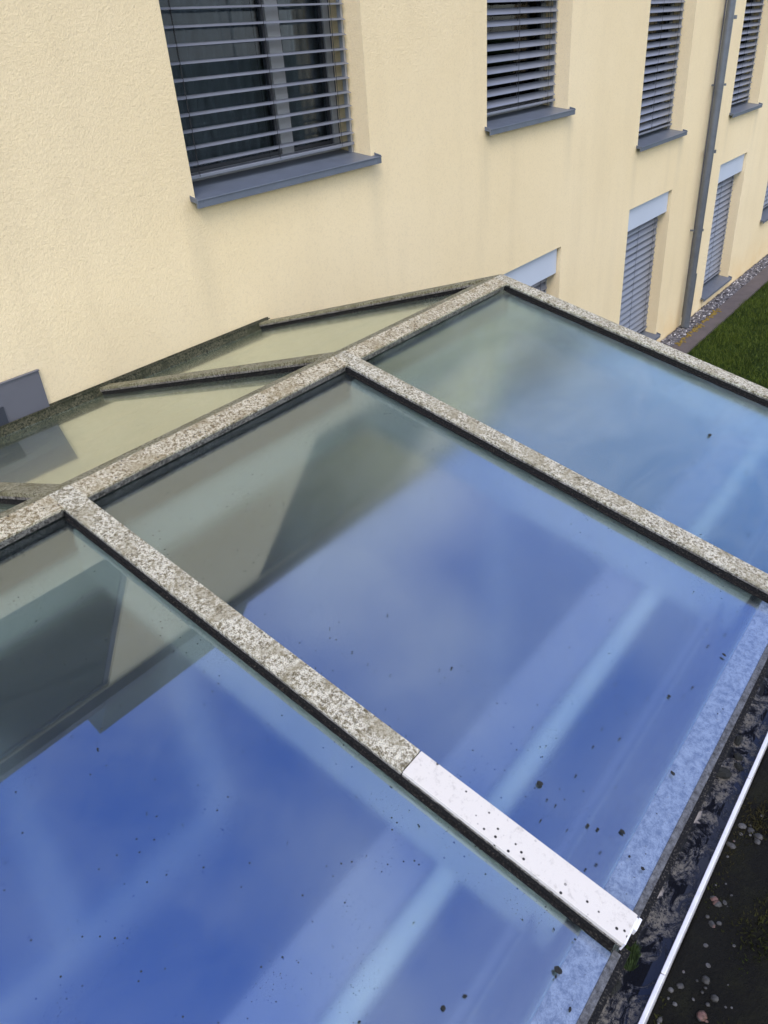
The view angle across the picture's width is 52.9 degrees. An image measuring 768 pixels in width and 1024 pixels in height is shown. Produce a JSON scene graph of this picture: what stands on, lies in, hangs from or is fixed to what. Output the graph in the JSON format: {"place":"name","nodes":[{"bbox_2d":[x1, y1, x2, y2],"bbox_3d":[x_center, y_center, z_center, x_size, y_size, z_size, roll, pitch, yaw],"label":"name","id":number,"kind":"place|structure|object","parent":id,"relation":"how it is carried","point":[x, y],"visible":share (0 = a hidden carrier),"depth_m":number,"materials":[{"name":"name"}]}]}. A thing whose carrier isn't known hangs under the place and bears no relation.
{"place":"outdoors","nodes":[
{"label":"outdoors","id":0,"kind":"place"},
{"bbox_2d":[647,747,767,1023],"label":"flat roof","id":1,"kind":"structure","parent":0,"point":[748,998],"depth_m":1.48,"materials":[{"name":"soil"}]},
{"bbox_2d":[656,815,762,1023],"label":"roof pebbles","id":2,"kind":"object","parent":1,"relation":"on","point":[701,1015],"visible":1,"depth_m":1.46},
{"bbox_2d":[653,788,767,1023],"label":"roof moss","id":3,"kind":"object","parent":1,"relation":"on","point":[758,826],"visible":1,"depth_m":1.55,"materials":[{"name":"green plant"}]},
{"bbox_2d":[688,278,767,388],"bbox_3d":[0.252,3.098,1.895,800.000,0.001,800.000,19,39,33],"label":"lawn","id":4,"kind":"structure","parent":0,"point":[733,365],"depth_m":9.85,"materials":[{"name":"green plant"}]},
{"bbox_2d":[0,0,767,425],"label":"building","id":5,"kind":"structure","parent":4,"relation":"on","point":[176,176],"depth_m":4.72,"materials":[{"name":"beige paint"}]},
{"bbox_2d":[159,0,381,208],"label":"window","id":6,"kind":"structure","parent":5,"relation":"in","point":[254,80],"depth_m":4.29,"materials":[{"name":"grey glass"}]},
{"bbox_2d":[485,0,575,135],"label":"window","id":7,"kind":"structure","parent":5,"relation":"in","point":[516,30],"depth_m":6.11,"materials":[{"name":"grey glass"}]},
{"bbox_2d":[504,249,556,292],"bbox_3d":[1.218,-1.472,7.232,0.142,1.688,1.321,19,39,33],"label":"window","id":8,"kind":"structure","parent":5,"relation":"in","point":[534,273],"depth_m":7.02,"materials":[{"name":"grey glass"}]},
{"bbox_2d":[619,191,668,339],"bbox_3d":[2.979,-2.745,9.103,0.291,1.773,1.320,19,39,33],"label":"window","id":9,"kind":"structure","parent":5,"relation":"in","point":[642,224],"depth_m":9.16,"materials":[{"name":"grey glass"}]},
{"bbox_2d":[636,0,687,151],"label":"window","id":10,"kind":"structure","parent":5,"relation":"in","point":[652,132],"depth_m":8.21,"materials":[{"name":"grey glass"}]},
{"bbox_2d":[701,154,744,301],"bbox_3d":[4.776,-4.078,11.033,0.291,1.785,1.260,19,39,33],"label":"window","id":11,"kind":"structure","parent":5,"relation":"in","point":[713,281],"depth_m":11.21,"materials":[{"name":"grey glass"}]},
{"bbox_2d":[729,0,763,117],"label":"window","id":12,"kind":"structure","parent":5,"relation":"in","point":[738,107],"depth_m":10.23,"materials":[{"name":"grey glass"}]},
{"bbox_2d":[760,182,767,223],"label":"window","id":13,"kind":"structure","parent":5,"relation":"in","point":[764,217],"depth_m":12.79,"materials":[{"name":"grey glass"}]},
{"bbox_2d":[672,266,767,353],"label":"concrete kerb","id":14,"kind":"structure","parent":4,"relation":"on","point":[732,302],"depth_m":10.93,"materials":[{"name":"grey concrete"}]},
{"bbox_2d":[675,308,721,345],"bbox_3d":[4.284,-2.527,10.486,0.146,0.012,1.718,19,39,33],"label":"yellow moss","id":15,"kind":"object","parent":14,"relation":"on","point":[694,329],"visible":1,"depth_m":10.46,"materials":[{"name":"yellow plant"}]},
{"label":"passage floor","id":16,"kind":"structure","parent":0,"visible":0},
{"bbox_2d":[0,274,767,1023],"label":"glass canopy","id":17,"kind":"object","parent":16,"relation":"on","point":[482,516],"visible":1,"depth_m":1.72,"materials":[{"name":"blue glass"}]},
{"bbox_2d":[554,966,561,973],"bbox_3d":[0.289,0.760,1.281,0.014,0.006,0.012,13,36,26],"label":"debris flake","id":18,"kind":"object","parent":17,"relation":"on","point":[558,969],"visible":1,"depth_m":1.28,"materials":[{"name":"grey"}]},
{"bbox_2d":[596,670,767,1023],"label":"gutter","id":19,"kind":"object","parent":17,"relation":"attached to","point":[634,998],"visible":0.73,"depth_m":1.60,"materials":[{"name":"metal"}]},
{"bbox_2d":[610,980,621,995],"bbox_3d":[0.426,0.881,1.431,0.023,0.014,0.035,19,39,33],"label":"moss clump","id":20,"kind":"object","parent":19,"relation":"in","point":[617,987],"visible":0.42,"depth_m":1.43,"materials":[{"name":"grey plant"}]},
{"bbox_2d":[624,940,641,971],"bbox_3d":[0.449,0.803,1.405,0.039,0.067,0.044,6,33,16],"label":"moss tuft","id":21,"kind":"object","parent":19,"relation":"in","point":[632,960],"visible":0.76,"depth_m":1.40,"materials":[{"name":"green plant"}]},
{"bbox_2d":[716,767,731,778],"bbox_3d":[0.800,0.611,1.819,0.041,0.017,0.033,8,34,20],"label":"moss clump","id":22,"kind":"object","parent":19,"relation":"in","point":[724,773],"visible":0.73,"depth_m":1.81,"materials":[{"name":"plant"}]},
{"bbox_2d":[734,752,742,759],"bbox_3d":[0.854,0.588,1.858,0.019,0.010,0.022,0,32,7],"label":"moss clump","id":23,"kind":"object","parent":19,"relation":"in","point":[737,756],"visible":1,"depth_m":1.85,"materials":[{"name":"plant"}]},
{"bbox_2d":[735,735,742,745],"bbox_3d":[0.873,0.559,1.898,0.017,0.014,0.034,19,39,33],"label":"moss clump","id":24,"kind":"object","parent":19,"relation":"in","point":[738,740],"visible":1,"depth_m":1.89,"materials":[{"name":"plant"}]},
{"bbox_2d":[734,763,743,770],"bbox_3d":[0.843,0.604,1.833,0.016,0.010,0.025,-6,31,-3],"label":"moss clump","id":25,"kind":"object","parent":19,"relation":"in","point":[738,766],"visible":1,"depth_m":1.83,"materials":[{"name":"plant"}]},
{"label":"gravel bed","id":26,"kind":"structure","parent":0,"visible":0},
{"bbox_2d":[660,254,767,346],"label":"gravel stones","id":27,"kind":"object","parent":26,"relation":"on","point":[698,317],"visible":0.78,"depth_m":11.31,"materials":[{"name":"grey gravel"}]}
]}

